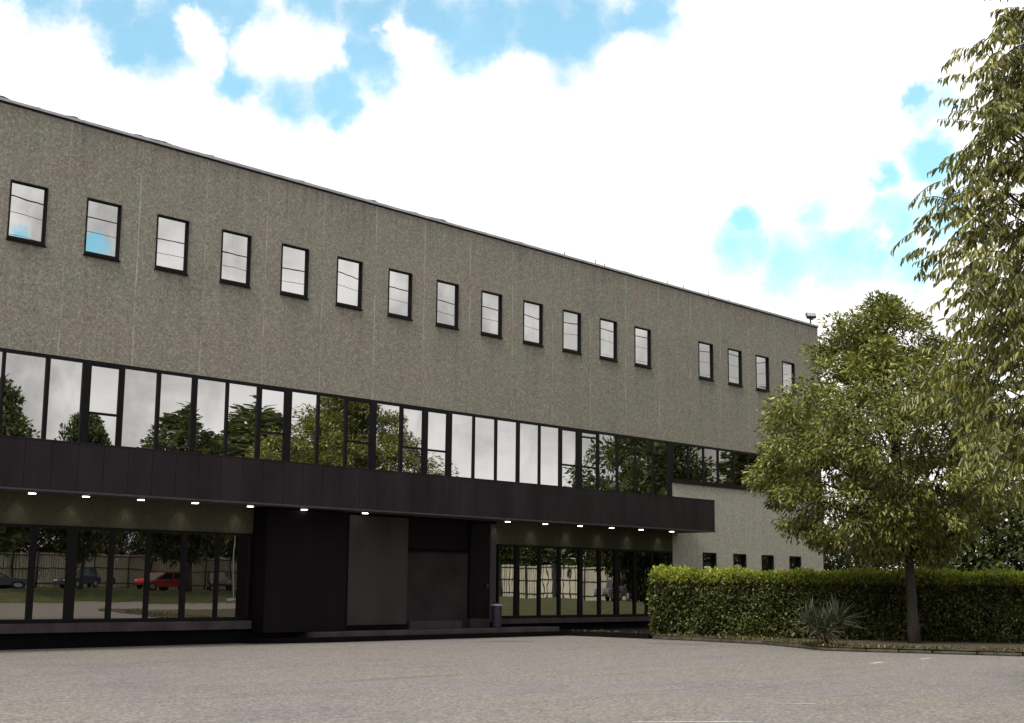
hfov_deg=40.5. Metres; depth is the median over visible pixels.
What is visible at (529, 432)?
ribbon window
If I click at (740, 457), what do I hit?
short window
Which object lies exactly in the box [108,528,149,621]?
shop window
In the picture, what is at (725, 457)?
short window
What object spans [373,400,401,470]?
ribbon window
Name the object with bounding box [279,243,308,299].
window
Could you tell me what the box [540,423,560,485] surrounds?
ribbon window
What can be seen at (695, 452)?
short window
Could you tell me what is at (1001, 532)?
shrub tree
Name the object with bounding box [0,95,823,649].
office building
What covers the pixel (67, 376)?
ribbon window
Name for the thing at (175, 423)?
ribbon window
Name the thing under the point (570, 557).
shop window
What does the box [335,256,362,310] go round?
window
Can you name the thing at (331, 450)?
ribbon window
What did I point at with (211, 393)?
ribbon window
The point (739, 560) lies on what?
small window
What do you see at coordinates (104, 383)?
ribbon window
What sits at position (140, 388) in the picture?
ribbon window
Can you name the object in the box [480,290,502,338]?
window
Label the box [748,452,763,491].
short window
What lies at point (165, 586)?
shop window
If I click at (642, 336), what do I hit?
window
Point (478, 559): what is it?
side door
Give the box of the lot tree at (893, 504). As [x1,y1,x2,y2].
[741,289,1023,642]
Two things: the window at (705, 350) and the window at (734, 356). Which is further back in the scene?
the window at (734, 356)
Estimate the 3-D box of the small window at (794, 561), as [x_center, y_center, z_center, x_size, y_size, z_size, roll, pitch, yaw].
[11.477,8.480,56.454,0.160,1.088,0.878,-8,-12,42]
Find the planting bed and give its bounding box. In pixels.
[653,635,1023,651]
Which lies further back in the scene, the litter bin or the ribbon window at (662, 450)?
the ribbon window at (662, 450)
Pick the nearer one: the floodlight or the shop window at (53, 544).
the shop window at (53, 544)
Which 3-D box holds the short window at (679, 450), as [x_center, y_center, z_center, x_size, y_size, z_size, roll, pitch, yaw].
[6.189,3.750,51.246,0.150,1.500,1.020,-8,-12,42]
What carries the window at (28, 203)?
in the office building
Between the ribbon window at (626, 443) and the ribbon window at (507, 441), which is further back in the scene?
the ribbon window at (626, 443)
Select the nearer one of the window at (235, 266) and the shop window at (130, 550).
the shop window at (130, 550)
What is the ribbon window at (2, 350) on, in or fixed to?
in the office building
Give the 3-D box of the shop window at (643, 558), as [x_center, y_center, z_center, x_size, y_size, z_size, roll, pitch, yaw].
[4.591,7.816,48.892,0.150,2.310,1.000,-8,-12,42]
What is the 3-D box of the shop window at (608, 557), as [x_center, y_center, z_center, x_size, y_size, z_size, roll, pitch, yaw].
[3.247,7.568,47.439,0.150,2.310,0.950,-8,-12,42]
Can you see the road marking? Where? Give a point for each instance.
(700, 721)
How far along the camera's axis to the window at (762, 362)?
56.15 m
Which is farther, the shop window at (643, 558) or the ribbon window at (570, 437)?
the shop window at (643, 558)
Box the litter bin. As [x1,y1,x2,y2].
[491,603,502,627]
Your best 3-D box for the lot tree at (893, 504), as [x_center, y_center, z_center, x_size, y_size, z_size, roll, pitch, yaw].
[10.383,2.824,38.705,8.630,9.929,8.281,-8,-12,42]
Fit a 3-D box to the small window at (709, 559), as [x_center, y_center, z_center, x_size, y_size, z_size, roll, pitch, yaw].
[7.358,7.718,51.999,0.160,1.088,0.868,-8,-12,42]
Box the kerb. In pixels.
[652,636,1022,655]
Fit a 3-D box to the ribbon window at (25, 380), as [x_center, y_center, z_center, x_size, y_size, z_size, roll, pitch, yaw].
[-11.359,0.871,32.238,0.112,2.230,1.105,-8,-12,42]
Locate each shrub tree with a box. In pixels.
[823,499,917,575]
[823,524,858,572]
[879,501,979,575]
[903,473,1023,576]
[962,447,1023,575]
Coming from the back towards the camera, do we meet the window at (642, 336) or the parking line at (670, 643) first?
the window at (642, 336)
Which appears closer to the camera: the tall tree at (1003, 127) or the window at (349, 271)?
the tall tree at (1003, 127)
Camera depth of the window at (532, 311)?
45.92 m
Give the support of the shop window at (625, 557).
in the office building
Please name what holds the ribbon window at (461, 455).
in the office building
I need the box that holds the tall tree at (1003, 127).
[890,0,1023,535]
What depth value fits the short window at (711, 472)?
52.74 m
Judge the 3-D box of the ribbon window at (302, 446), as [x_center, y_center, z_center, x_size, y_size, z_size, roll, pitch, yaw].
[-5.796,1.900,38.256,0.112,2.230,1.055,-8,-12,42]
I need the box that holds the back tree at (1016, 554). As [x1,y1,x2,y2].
[1012,508,1023,565]
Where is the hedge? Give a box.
[646,563,1023,642]
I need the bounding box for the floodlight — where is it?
[805,313,815,322]
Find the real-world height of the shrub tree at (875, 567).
6.046 m
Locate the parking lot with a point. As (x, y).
(563, 679)
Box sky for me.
[0,0,1023,571]
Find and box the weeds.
[571,629,1023,652]
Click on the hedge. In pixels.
(982, 606)
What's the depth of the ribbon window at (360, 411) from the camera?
39.78 m
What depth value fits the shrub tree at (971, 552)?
60.19 m
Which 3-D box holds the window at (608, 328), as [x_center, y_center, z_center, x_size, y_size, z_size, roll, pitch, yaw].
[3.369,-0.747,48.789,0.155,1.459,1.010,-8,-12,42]
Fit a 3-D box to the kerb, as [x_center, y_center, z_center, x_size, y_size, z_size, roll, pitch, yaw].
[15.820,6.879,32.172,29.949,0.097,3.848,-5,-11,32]
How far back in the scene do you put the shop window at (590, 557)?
46.74 m
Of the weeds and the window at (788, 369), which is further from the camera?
the window at (788, 369)
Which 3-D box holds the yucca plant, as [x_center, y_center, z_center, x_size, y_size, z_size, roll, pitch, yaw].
[8.062,6.681,35.677,2.247,1.493,1.564,1,-9,-5]
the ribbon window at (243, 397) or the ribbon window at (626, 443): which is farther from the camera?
the ribbon window at (626, 443)
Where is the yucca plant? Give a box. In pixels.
[792,592,865,646]
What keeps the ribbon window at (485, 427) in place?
in the office building
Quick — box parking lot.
[0,618,1023,722]
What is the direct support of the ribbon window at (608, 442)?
in the office building
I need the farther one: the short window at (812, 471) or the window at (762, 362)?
the short window at (812, 471)
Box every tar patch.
[496,641,532,641]
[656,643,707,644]
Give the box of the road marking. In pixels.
[648,721,753,721]
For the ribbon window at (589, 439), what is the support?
in the office building
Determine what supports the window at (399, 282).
in the office building
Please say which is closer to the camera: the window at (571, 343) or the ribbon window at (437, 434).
the ribbon window at (437, 434)
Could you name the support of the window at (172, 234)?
in the office building
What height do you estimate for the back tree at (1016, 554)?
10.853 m
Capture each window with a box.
[0,348,5,420]
[0,348,48,438]
[0,523,34,623]
[6,179,48,247]
[29,524,73,622]
[44,354,87,441]
[69,526,113,622]
[83,197,121,262]
[83,360,123,445]
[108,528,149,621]
[119,365,159,448]
[146,529,185,621]
[154,214,189,275]
[156,370,195,451]
[182,531,218,620]
[192,375,228,454]
[215,532,252,620]
[219,229,251,288]
[225,380,259,457]
[257,384,289,460]
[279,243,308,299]
[287,388,318,463]
[317,392,346,465]
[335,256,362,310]
[345,396,373,468]
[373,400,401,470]
[387,268,412,320]
[401,404,425,473]
[425,407,449,475]
[435,279,458,330]
[449,411,474,477]
[474,414,496,479]
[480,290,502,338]
[496,417,518,481]
[496,544,517,618]
[517,545,539,618]
[518,420,539,483]
[523,300,542,346]
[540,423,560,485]
[540,546,559,617]
[560,426,579,487]
[560,547,580,617]
[562,309,581,354]
[579,429,598,489]
[581,547,599,617]
[599,318,617,361]
[599,431,617,490]
[600,548,616,616]
[617,549,634,616]
[618,434,635,492]
[634,326,651,368]
[635,550,651,616]
[636,437,652,493]
[652,550,670,571]
[653,439,671,495]
[672,442,688,483]
[688,444,704,485]
[698,341,714,381]
[703,552,716,569]
[704,446,719,486]
[718,448,734,488]
[728,348,742,387]
[733,554,745,573]
[734,450,749,489]
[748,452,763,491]
[755,354,770,392]
[761,555,773,575]
[782,361,794,396]
[789,556,800,570]
[803,463,821,493]
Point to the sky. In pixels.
(773, 156)
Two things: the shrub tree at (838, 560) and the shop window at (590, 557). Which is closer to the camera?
the shop window at (590, 557)
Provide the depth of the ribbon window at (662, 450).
50.43 m
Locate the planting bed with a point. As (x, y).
(974, 645)
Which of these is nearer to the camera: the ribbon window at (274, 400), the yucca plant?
the yucca plant
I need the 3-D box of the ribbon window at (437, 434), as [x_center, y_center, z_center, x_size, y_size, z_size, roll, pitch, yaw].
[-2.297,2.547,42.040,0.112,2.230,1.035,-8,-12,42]
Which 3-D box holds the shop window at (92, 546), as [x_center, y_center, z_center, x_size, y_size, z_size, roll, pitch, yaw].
[-10.062,5.077,33.047,0.150,2.250,1.050,-8,-12,42]
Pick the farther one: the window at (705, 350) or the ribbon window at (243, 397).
the window at (705, 350)
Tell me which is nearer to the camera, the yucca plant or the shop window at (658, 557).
the yucca plant
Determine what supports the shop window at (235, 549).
in the office building
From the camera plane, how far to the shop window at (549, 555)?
45.22 m
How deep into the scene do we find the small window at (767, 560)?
55.12 m
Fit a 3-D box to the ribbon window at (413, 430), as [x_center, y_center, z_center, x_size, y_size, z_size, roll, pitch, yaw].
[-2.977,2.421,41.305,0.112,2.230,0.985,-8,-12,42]
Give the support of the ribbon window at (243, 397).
in the office building
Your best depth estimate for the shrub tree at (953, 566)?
60.71 m
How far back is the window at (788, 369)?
57.60 m
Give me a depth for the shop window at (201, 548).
35.31 m
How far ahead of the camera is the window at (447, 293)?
43.00 m
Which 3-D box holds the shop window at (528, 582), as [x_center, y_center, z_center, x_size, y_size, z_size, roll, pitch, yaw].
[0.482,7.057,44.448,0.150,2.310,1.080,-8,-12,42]
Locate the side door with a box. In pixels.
[467,524,489,617]
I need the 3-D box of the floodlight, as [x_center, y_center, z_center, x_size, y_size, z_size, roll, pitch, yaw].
[12.826,-1.858,59.553,0.437,0.495,0.314,3,-9,-12]
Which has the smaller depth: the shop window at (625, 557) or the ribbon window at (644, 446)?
the shop window at (625, 557)
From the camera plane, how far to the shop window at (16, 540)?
31.64 m
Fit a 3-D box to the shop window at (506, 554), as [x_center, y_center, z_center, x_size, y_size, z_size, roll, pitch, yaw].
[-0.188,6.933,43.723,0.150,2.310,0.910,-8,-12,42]
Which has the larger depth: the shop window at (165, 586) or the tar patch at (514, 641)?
the tar patch at (514, 641)
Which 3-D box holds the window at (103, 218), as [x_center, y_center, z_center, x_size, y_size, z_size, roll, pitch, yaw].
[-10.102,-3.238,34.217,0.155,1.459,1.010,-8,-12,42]

